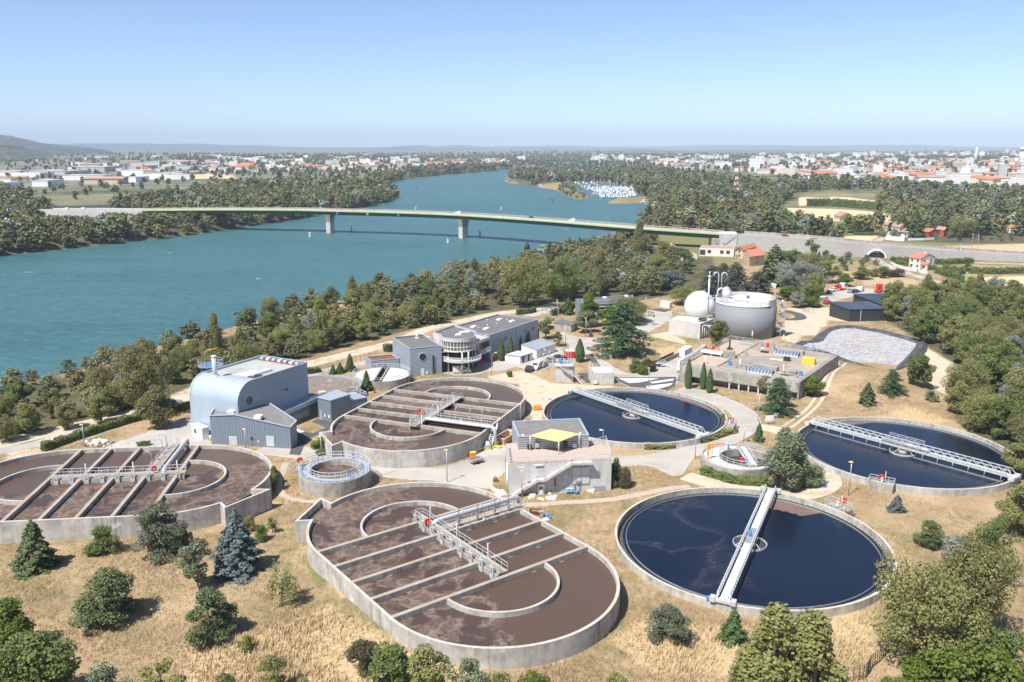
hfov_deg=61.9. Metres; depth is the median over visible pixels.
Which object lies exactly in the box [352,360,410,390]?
covered tank
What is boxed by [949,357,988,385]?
broadleaf tree
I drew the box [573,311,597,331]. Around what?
broadleaf tree
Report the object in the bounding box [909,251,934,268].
house
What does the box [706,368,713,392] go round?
cypress tree
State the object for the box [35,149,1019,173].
distant houses
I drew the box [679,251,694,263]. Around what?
broadleaf tree
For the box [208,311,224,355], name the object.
poplar tree
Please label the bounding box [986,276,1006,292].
broadleaf tree
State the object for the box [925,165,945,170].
terrace house
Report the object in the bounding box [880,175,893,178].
terrace house
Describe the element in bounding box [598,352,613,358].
chamber lid
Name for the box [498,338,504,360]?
cypress tree
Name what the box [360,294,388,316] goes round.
broadleaf tree
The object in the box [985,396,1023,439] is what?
broadleaf tree
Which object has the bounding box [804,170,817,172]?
terrace house
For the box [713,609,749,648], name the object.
conifer tree
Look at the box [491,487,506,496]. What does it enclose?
rubble bags
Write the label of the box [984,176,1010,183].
terrace house
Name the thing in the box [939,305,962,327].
broadleaf tree
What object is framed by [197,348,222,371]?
blue silo
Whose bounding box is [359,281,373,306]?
poplar tree
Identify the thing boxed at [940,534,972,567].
broadleaf tree
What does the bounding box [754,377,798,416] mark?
cedar tree
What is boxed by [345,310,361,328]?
broadleaf tree
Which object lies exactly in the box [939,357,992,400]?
broadleaf tree
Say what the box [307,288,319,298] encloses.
broadleaf tree
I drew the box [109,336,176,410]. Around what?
broadleaf tree
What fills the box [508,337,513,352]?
cypress tree
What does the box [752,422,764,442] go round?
conifer tree
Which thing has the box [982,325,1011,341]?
broadleaf tree
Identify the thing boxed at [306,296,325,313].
broadleaf tree
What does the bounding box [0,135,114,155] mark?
hills
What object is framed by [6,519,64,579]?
spruce tree
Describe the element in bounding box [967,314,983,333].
poplar tree
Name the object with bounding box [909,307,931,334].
broadleaf tree
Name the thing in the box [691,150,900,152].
hills
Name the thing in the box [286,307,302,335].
poplar tree
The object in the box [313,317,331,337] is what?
broadleaf tree
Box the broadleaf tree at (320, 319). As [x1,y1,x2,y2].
[313,294,331,349]
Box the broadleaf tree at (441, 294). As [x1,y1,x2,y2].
[433,286,451,309]
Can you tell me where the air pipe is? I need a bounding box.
[676,344,707,380]
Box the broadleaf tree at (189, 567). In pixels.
[175,539,211,588]
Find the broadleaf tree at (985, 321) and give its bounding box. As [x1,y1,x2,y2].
[970,315,994,338]
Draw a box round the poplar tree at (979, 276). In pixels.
[975,272,985,283]
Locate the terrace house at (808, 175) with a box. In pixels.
[800,173,811,178]
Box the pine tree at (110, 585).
[67,565,142,628]
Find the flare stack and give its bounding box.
[706,271,715,317]
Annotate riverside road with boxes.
[0,400,189,453]
[308,360,365,375]
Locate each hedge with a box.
[39,401,189,451]
[307,366,321,373]
[382,343,392,351]
[516,306,535,314]
[550,302,574,315]
[644,441,675,449]
[693,427,738,442]
[699,465,768,486]
[852,231,877,234]
[890,256,909,261]
[894,260,908,265]
[928,264,977,282]
[934,257,974,264]
[942,264,1023,273]
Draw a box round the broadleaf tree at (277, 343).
[260,335,283,356]
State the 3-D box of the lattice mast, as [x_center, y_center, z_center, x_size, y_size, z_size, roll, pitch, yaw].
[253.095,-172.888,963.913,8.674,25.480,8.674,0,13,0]
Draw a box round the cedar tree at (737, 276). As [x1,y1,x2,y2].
[711,262,754,297]
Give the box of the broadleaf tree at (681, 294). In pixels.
[669,285,697,304]
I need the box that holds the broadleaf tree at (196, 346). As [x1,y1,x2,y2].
[182,339,204,362]
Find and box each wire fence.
[318,350,375,373]
[845,636,890,680]
[854,317,936,335]
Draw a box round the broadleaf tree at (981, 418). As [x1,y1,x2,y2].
[959,387,1001,433]
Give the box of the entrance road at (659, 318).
[633,309,672,335]
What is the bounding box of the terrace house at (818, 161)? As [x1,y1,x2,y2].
[816,160,830,163]
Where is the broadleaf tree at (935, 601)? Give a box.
[870,550,993,680]
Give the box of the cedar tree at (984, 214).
[974,210,997,233]
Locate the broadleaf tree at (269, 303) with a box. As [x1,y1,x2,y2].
[258,296,283,318]
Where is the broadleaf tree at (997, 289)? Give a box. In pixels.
[985,284,1008,310]
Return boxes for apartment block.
[229,160,239,165]
[295,158,304,161]
[326,159,338,165]
[359,158,370,163]
[370,161,378,165]
[390,156,400,159]
[669,158,678,161]
[670,161,678,167]
[686,159,696,163]
[699,163,713,168]
[716,161,731,167]
[770,164,785,170]
[781,167,794,175]
[800,161,807,167]
[834,166,852,175]
[842,165,860,172]
[848,160,857,164]
[854,173,879,178]
[857,167,868,171]
[885,157,897,160]
[888,172,908,178]
[909,157,917,162]
[909,165,927,170]
[936,169,949,175]
[946,171,970,183]
[957,165,974,172]
[978,166,989,171]
[988,161,999,165]
[1007,172,1021,175]
[1009,175,1023,185]
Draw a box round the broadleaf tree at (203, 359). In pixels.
[194,352,211,372]
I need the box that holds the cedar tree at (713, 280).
[692,265,728,297]
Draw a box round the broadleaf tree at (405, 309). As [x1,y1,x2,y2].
[394,302,415,325]
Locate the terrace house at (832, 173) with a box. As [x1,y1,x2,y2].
[814,171,837,175]
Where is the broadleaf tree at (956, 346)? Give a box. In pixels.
[950,332,972,359]
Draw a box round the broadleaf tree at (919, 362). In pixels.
[905,352,936,386]
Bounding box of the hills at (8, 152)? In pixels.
[0,144,57,160]
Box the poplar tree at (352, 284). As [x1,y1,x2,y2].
[345,275,356,302]
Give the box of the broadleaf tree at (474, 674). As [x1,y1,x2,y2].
[445,657,489,681]
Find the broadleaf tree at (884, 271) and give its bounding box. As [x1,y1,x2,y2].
[878,266,889,277]
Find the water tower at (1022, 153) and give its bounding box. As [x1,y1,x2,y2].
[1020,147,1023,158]
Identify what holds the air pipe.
attached to the pretreatment building at (740, 364)
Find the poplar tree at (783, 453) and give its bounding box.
[761,426,802,491]
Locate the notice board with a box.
[765,415,773,423]
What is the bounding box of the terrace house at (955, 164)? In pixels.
[952,163,966,165]
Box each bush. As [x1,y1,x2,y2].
[82,524,121,556]
[85,658,132,681]
[136,440,150,446]
[178,528,192,546]
[213,672,236,681]
[237,634,253,653]
[243,515,257,530]
[254,524,268,541]
[266,466,277,490]
[272,466,280,476]
[310,437,325,455]
[343,638,379,677]
[487,671,511,681]
[517,669,550,681]
[606,670,627,681]
[611,458,620,482]
[611,478,617,487]
[614,467,631,488]
[629,358,644,372]
[635,365,648,374]
[642,358,655,371]
[646,602,692,642]
[798,474,812,487]
[804,375,826,395]
[804,463,826,486]
[870,268,878,276]
[880,675,907,681]
[888,268,905,276]
[897,645,951,681]
[924,389,939,401]
[925,636,1023,681]
[976,626,1023,681]
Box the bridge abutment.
[709,231,736,248]
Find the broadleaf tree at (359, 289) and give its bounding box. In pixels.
[350,283,373,300]
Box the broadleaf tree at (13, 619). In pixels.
[0,596,35,652]
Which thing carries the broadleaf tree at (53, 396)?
on the ground at (600, 519)
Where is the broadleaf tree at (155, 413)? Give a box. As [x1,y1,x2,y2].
[132,385,174,428]
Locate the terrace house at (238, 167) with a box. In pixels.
[231,166,248,169]
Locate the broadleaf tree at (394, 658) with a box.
[366,641,410,681]
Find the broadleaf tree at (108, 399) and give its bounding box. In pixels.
[92,388,116,414]
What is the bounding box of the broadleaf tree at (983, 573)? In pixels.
[924,529,1023,640]
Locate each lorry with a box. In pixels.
[834,282,846,289]
[874,284,882,291]
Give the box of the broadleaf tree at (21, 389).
[4,378,33,405]
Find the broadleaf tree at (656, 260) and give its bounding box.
[642,253,669,270]
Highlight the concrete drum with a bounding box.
[773,412,779,417]
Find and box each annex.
[317,387,367,421]
[365,354,398,368]
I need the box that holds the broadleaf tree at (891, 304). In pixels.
[881,295,903,320]
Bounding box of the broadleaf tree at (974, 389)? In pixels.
[963,384,995,411]
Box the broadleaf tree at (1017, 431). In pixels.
[1007,413,1023,443]
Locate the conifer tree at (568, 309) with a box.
[560,297,574,315]
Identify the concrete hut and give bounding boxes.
[553,319,577,331]
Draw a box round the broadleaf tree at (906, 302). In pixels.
[899,295,919,319]
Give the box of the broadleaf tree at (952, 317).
[949,312,969,326]
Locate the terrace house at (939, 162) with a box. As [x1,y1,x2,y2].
[936,161,949,164]
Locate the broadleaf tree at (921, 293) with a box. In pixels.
[907,285,937,306]
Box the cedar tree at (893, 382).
[876,369,909,396]
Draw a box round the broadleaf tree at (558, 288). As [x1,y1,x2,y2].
[543,257,591,299]
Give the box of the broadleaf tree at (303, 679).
[296,676,309,681]
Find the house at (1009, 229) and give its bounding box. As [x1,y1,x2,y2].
[1006,224,1017,232]
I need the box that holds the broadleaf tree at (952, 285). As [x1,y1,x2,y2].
[940,277,961,294]
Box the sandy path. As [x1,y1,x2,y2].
[680,424,841,498]
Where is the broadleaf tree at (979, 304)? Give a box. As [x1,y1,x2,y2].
[952,297,984,309]
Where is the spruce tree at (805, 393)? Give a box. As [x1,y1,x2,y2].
[803,381,809,396]
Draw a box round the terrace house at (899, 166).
[895,165,911,170]
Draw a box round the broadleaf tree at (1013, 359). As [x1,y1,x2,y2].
[998,356,1023,383]
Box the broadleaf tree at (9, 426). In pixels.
[0,414,24,443]
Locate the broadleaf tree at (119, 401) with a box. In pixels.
[107,380,128,409]
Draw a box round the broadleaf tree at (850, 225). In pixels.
[843,215,864,231]
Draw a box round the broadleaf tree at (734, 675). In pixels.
[728,663,767,681]
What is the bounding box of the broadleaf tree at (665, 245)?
[652,240,673,256]
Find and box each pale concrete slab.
[619,378,658,382]
[646,383,672,388]
[651,379,673,383]
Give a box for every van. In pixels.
[452,365,470,373]
[531,359,542,369]
[819,296,828,301]
[857,286,864,291]
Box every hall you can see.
[0,175,28,180]
[0,179,15,180]
[31,179,63,186]
[79,163,102,165]
[82,176,128,183]
[120,160,140,162]
[128,176,149,181]
[166,174,193,179]
[185,160,199,163]
[189,355,318,434]
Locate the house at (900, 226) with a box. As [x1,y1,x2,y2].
[891,222,904,231]
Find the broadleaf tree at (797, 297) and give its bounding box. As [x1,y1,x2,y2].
[789,291,805,307]
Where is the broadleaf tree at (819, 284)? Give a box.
[806,272,824,295]
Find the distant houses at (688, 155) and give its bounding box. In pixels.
[212,151,1020,164]
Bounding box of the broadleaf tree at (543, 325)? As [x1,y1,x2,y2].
[538,316,554,337]
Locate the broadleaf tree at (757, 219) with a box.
[728,212,761,230]
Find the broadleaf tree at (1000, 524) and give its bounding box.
[961,513,1022,580]
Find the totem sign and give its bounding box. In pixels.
[960,271,968,285]
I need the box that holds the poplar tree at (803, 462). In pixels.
[778,431,811,489]
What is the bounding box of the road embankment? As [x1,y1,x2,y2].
[737,231,1023,261]
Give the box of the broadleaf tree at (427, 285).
[419,278,437,296]
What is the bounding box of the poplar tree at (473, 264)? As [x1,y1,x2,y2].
[470,257,479,280]
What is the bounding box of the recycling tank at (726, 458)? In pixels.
[700,441,771,476]
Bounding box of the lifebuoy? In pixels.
[424,518,430,524]
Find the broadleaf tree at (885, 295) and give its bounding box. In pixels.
[879,290,902,308]
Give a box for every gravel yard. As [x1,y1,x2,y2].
[787,307,846,321]
[789,325,821,335]
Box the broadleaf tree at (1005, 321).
[995,316,1014,328]
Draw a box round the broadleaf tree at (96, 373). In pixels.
[84,365,113,390]
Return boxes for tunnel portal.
[867,249,885,257]
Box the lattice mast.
[733,176,738,189]
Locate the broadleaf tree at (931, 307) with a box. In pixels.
[924,303,942,316]
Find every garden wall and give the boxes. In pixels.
[886,236,904,240]
[890,261,916,271]
[908,237,935,240]
[919,269,933,273]
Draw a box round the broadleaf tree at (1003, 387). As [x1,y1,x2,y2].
[997,384,1009,396]
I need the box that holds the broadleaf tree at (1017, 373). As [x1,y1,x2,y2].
[1001,366,1023,388]
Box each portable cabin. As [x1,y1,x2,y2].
[191,423,210,439]
[505,351,532,363]
[521,338,554,357]
[678,345,692,356]
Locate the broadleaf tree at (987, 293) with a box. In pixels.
[971,285,1000,312]
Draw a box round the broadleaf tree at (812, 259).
[795,251,830,272]
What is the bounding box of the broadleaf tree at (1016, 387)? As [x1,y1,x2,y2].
[998,374,1023,420]
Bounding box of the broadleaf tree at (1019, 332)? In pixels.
[1012,324,1023,352]
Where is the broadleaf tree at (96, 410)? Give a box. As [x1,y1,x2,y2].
[86,393,114,422]
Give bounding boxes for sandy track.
[0,394,189,447]
[306,335,430,367]
[403,299,572,335]
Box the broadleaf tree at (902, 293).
[883,280,910,310]
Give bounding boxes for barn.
[834,211,851,220]
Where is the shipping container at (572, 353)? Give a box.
[564,349,574,357]
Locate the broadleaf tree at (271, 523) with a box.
[266,517,277,532]
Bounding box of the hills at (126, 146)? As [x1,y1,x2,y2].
[59,143,565,149]
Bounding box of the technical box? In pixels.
[588,363,614,384]
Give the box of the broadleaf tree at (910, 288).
[905,284,916,294]
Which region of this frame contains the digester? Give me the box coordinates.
[713,272,786,340]
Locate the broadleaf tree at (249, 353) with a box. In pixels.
[229,340,261,360]
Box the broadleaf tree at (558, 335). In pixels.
[551,332,562,345]
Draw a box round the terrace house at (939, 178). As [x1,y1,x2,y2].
[915,175,945,182]
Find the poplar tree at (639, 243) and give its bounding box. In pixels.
[631,217,647,255]
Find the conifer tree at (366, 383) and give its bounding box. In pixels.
[362,371,373,391]
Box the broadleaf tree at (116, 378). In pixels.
[112,369,132,383]
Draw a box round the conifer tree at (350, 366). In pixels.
[344,353,356,371]
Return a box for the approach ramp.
[36,204,150,217]
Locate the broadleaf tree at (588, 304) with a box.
[578,291,599,324]
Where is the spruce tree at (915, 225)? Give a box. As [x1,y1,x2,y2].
[904,209,926,237]
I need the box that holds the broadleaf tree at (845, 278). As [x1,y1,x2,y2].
[836,273,853,284]
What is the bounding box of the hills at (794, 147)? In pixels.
[408,145,1019,148]
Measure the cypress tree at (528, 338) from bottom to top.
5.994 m
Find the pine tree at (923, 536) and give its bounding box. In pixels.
[913,520,945,548]
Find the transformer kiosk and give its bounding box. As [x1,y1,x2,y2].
[660,300,671,307]
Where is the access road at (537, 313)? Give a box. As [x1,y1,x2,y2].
[524,307,554,316]
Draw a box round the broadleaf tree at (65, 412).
[54,402,77,428]
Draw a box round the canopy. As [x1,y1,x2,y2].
[529,429,579,454]
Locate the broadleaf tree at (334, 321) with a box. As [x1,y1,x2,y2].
[327,314,349,341]
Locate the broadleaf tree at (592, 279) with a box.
[588,270,607,291]
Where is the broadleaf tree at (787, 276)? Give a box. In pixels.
[774,260,832,291]
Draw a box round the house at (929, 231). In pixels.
[924,227,938,236]
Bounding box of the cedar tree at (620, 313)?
[585,302,655,358]
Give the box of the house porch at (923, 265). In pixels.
[920,260,931,269]
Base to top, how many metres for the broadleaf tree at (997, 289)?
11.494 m
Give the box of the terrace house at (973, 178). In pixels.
[970,175,984,182]
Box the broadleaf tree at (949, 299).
[938,295,956,313]
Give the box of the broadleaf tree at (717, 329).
[708,320,729,345]
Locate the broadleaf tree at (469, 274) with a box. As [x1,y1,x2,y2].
[465,268,479,292]
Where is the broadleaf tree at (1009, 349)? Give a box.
[986,342,1022,362]
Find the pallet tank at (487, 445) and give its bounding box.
[484,441,490,449]
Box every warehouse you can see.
[0,170,28,171]
[0,172,53,176]
[3,181,22,185]
[28,169,89,174]
[63,174,112,179]
[76,166,114,171]
[102,163,129,165]
[121,169,156,175]
[129,162,157,164]
[129,165,157,168]
[142,173,186,178]
[158,164,192,166]
[158,171,205,173]
[169,161,188,163]
[175,166,201,169]
[197,165,222,168]
[240,157,264,160]
[266,160,293,162]
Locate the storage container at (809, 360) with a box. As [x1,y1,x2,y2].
[802,356,815,364]
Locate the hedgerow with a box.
[806,198,882,209]
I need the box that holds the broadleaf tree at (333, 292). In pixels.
[320,285,338,310]
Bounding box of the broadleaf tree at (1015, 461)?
[1000,442,1023,473]
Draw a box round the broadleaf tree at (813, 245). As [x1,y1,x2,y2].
[806,238,819,251]
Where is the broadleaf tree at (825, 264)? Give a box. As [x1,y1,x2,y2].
[818,259,843,281]
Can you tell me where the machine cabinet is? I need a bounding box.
[470,451,475,457]
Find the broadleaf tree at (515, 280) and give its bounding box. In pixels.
[499,250,552,306]
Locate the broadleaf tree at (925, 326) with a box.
[909,309,943,342]
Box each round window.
[245,395,252,405]
[419,353,425,360]
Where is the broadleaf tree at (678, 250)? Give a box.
[673,247,689,255]
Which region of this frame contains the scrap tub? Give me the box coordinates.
[529,508,540,515]
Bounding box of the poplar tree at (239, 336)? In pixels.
[231,326,250,359]
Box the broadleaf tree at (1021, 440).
[1018,434,1023,453]
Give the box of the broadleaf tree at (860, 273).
[851,266,872,278]
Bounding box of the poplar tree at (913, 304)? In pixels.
[902,294,919,331]
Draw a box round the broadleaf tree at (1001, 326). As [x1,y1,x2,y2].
[989,323,1014,337]
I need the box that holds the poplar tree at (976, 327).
[969,320,980,334]
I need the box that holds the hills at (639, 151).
[477,149,744,154]
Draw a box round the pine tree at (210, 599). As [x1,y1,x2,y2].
[183,586,239,648]
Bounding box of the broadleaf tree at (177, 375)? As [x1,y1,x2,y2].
[157,358,182,383]
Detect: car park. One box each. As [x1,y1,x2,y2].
[443,346,561,374]
[534,349,562,371]
[824,287,882,301]
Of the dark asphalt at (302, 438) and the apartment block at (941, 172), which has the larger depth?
the apartment block at (941, 172)
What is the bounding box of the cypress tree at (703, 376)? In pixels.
[700,362,706,388]
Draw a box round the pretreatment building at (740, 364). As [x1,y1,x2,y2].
[679,331,838,399]
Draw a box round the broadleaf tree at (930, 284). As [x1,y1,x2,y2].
[919,280,941,306]
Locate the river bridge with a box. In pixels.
[142,207,723,237]
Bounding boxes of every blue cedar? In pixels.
[208,508,266,586]
[657,269,687,290]
[885,495,908,514]
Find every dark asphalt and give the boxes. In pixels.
[289,419,332,454]
[579,373,590,382]
[585,354,599,365]
[616,377,675,390]
[650,308,669,311]
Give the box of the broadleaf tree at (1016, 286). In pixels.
[1007,280,1022,297]
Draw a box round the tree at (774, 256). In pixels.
[750,244,791,287]
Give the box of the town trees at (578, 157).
[0,150,1023,198]
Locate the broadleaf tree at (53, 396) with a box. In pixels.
[40,388,67,417]
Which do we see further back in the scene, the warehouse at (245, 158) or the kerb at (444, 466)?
the warehouse at (245, 158)
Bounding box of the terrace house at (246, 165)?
[238,164,254,167]
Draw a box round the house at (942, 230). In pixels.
[936,226,948,236]
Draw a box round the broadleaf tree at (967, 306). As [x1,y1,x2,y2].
[958,300,979,318]
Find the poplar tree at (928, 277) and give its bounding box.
[922,273,933,285]
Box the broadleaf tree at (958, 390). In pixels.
[944,379,971,413]
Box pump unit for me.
[539,510,550,518]
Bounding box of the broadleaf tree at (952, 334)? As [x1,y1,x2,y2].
[938,315,970,353]
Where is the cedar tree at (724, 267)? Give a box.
[704,263,731,288]
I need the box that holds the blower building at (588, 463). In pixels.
[506,418,611,494]
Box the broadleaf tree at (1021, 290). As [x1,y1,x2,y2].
[1013,287,1023,304]
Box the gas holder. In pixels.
[684,291,714,317]
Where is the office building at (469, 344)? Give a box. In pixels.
[392,314,537,376]
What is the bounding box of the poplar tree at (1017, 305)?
[1006,294,1022,322]
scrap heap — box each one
[83,438,128,447]
[528,492,557,499]
[547,495,556,500]
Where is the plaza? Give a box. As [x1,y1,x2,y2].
[419,443,505,488]
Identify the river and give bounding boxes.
[0,151,769,388]
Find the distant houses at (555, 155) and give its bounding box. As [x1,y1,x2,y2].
[147,152,1014,168]
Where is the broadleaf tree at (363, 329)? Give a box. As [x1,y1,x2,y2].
[349,314,372,339]
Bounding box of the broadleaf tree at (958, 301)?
[951,297,978,314]
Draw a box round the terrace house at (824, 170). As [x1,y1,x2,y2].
[816,170,833,171]
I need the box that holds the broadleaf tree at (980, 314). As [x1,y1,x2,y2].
[966,308,999,320]
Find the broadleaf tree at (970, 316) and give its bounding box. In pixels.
[961,312,975,321]
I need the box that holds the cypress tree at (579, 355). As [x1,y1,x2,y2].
[574,339,584,362]
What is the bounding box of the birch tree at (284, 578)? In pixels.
[262,558,301,607]
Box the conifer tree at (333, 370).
[329,365,336,374]
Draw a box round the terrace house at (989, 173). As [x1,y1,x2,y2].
[983,172,1011,175]
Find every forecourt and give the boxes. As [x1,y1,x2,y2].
[105,418,210,447]
[559,332,622,372]
[614,357,677,386]
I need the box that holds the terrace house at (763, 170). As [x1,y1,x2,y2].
[757,168,776,173]
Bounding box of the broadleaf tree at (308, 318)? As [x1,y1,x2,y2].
[301,311,317,328]
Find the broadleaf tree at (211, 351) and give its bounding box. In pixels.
[198,345,226,362]
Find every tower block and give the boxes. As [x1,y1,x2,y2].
[749,157,759,171]
[872,163,883,171]
[959,165,970,172]
[965,157,973,164]
[997,163,1007,175]
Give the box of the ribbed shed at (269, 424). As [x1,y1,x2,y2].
[208,402,297,448]
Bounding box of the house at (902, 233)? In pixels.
[898,228,910,236]
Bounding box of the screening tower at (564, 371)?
[552,348,581,383]
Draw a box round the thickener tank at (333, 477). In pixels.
[290,451,382,497]
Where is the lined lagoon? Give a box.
[790,325,927,369]
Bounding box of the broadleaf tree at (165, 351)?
[158,336,181,358]
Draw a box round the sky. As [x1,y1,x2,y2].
[0,0,1023,146]
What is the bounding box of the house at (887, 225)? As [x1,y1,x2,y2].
[883,221,891,230]
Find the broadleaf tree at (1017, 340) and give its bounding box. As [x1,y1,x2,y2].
[1005,335,1023,352]
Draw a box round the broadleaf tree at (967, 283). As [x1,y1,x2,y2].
[958,276,977,293]
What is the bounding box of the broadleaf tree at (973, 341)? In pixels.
[956,334,986,360]
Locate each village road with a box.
[871,258,945,283]
[874,231,890,240]
[974,262,1023,264]
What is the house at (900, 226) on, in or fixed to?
on the ground at (600, 519)
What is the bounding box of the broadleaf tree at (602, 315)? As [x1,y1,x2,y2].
[596,305,615,329]
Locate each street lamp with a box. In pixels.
[444,449,447,481]
[519,467,522,497]
[848,461,853,495]
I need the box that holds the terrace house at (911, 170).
[902,170,921,171]
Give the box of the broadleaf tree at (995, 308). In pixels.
[979,297,1005,317]
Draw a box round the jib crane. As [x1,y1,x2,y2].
[707,443,723,458]
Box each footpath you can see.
[276,462,316,502]
[523,485,690,506]
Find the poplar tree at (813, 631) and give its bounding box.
[769,607,850,681]
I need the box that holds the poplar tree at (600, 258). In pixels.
[593,249,606,273]
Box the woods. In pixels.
[0,161,1023,431]
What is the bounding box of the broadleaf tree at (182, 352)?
[170,346,194,369]
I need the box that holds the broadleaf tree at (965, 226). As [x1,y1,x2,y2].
[949,217,977,236]
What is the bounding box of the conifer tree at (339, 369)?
[336,362,345,374]
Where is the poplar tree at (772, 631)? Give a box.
[733,601,812,681]
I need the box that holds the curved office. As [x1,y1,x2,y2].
[575,295,632,317]
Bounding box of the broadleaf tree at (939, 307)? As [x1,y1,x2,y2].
[921,300,942,312]
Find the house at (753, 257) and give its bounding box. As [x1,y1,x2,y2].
[742,247,764,266]
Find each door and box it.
[229,436,237,444]
[266,436,274,445]
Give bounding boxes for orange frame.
[533,405,541,409]
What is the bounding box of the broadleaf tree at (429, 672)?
[407,642,453,681]
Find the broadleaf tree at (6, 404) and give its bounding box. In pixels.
[0,391,15,414]
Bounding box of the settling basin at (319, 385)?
[308,375,361,405]
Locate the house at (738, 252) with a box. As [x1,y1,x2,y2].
[735,243,756,258]
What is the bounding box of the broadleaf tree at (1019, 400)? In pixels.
[1009,391,1023,419]
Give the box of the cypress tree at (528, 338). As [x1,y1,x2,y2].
[526,331,530,342]
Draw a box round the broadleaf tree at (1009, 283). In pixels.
[1002,279,1023,291]
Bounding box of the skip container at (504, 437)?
[497,429,511,444]
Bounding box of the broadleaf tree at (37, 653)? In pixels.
[0,629,81,681]
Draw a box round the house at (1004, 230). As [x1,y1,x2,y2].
[998,226,1006,232]
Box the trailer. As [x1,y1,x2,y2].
[468,456,485,463]
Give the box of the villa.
[699,245,734,256]
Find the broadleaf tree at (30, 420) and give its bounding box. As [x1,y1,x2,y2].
[11,402,41,433]
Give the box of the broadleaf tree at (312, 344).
[300,328,325,351]
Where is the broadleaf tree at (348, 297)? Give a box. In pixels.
[341,289,359,308]
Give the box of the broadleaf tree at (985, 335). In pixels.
[959,330,991,349]
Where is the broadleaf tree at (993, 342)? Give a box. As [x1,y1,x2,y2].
[986,336,1011,354]
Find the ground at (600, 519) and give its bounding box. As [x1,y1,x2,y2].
[0,147,1023,681]
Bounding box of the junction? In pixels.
[644,457,694,475]
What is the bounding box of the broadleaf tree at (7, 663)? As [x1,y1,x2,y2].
[0,644,23,681]
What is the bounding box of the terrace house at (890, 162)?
[883,161,898,164]
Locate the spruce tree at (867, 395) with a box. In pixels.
[857,382,876,406]
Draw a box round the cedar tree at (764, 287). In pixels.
[743,271,777,295]
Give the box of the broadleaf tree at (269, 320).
[257,312,279,338]
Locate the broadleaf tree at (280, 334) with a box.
[266,325,291,353]
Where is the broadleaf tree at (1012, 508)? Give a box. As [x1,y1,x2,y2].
[994,483,1023,534]
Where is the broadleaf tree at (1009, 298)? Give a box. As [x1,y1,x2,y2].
[997,288,1022,310]
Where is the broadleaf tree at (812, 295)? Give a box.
[800,285,822,306]
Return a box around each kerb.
[123,417,190,439]
[278,455,413,479]
[418,478,484,488]
[419,460,467,469]
[612,462,673,475]
[656,397,734,451]
[690,388,760,442]
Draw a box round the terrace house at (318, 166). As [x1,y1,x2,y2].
[309,165,322,169]
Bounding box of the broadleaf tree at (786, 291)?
[777,286,800,299]
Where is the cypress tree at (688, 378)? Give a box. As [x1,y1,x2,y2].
[684,359,692,388]
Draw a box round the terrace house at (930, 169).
[928,168,951,171]
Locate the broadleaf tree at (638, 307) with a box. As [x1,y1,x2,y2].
[609,296,654,320]
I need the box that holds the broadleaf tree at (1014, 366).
[1008,362,1023,378]
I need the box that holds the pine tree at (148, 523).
[129,500,188,563]
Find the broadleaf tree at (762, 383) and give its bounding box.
[755,375,771,393]
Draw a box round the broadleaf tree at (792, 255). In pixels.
[782,249,807,267]
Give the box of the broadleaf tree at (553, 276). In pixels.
[541,273,556,293]
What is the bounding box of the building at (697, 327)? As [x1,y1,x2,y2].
[669,312,713,338]
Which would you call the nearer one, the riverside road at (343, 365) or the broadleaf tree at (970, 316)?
the riverside road at (343, 365)
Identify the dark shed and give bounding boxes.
[829,301,896,321]
[853,293,899,314]
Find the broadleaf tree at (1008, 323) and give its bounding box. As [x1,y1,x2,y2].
[992,316,1021,334]
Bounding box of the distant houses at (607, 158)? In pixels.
[35,152,1014,173]
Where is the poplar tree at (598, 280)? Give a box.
[593,269,604,296]
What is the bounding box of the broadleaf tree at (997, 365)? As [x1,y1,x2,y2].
[973,349,1012,390]
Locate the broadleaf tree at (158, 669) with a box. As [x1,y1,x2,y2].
[137,656,186,681]
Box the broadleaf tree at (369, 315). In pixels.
[358,303,381,331]
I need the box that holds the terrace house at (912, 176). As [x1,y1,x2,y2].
[909,172,929,179]
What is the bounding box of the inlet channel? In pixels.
[653,352,678,365]
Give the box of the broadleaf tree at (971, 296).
[955,291,981,306]
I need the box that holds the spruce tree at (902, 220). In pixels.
[889,213,907,233]
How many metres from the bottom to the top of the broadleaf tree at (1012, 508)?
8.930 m
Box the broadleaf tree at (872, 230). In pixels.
[862,223,877,231]
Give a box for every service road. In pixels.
[257,447,431,480]
[611,387,759,465]
[780,310,806,319]
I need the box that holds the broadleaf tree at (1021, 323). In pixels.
[1014,317,1023,339]
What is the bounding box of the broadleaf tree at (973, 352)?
[962,344,986,370]
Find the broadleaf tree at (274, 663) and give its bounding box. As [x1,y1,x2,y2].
[255,654,287,681]
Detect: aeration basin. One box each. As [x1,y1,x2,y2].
[0,434,271,542]
[295,482,619,668]
[319,377,524,467]
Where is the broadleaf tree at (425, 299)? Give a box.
[416,294,437,317]
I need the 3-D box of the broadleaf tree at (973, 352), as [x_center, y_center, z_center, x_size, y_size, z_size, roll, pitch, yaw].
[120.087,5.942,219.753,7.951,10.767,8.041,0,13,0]
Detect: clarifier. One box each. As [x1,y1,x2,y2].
[542,386,736,448]
[614,484,896,619]
[798,416,1022,495]
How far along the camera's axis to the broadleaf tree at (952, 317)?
263.60 m
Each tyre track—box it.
[781,363,839,426]
[789,363,846,427]
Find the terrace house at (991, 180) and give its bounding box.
[977,176,1001,185]
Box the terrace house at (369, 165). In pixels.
[361,165,377,166]
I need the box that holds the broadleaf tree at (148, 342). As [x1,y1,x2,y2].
[137,340,155,363]
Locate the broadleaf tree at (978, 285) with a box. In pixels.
[969,281,986,304]
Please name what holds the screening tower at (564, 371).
on the ground at (600, 519)
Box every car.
[165,397,176,403]
[524,365,533,371]
[541,361,547,367]
[545,356,560,362]
[553,354,567,359]
[829,287,839,291]
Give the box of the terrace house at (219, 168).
[209,167,227,171]

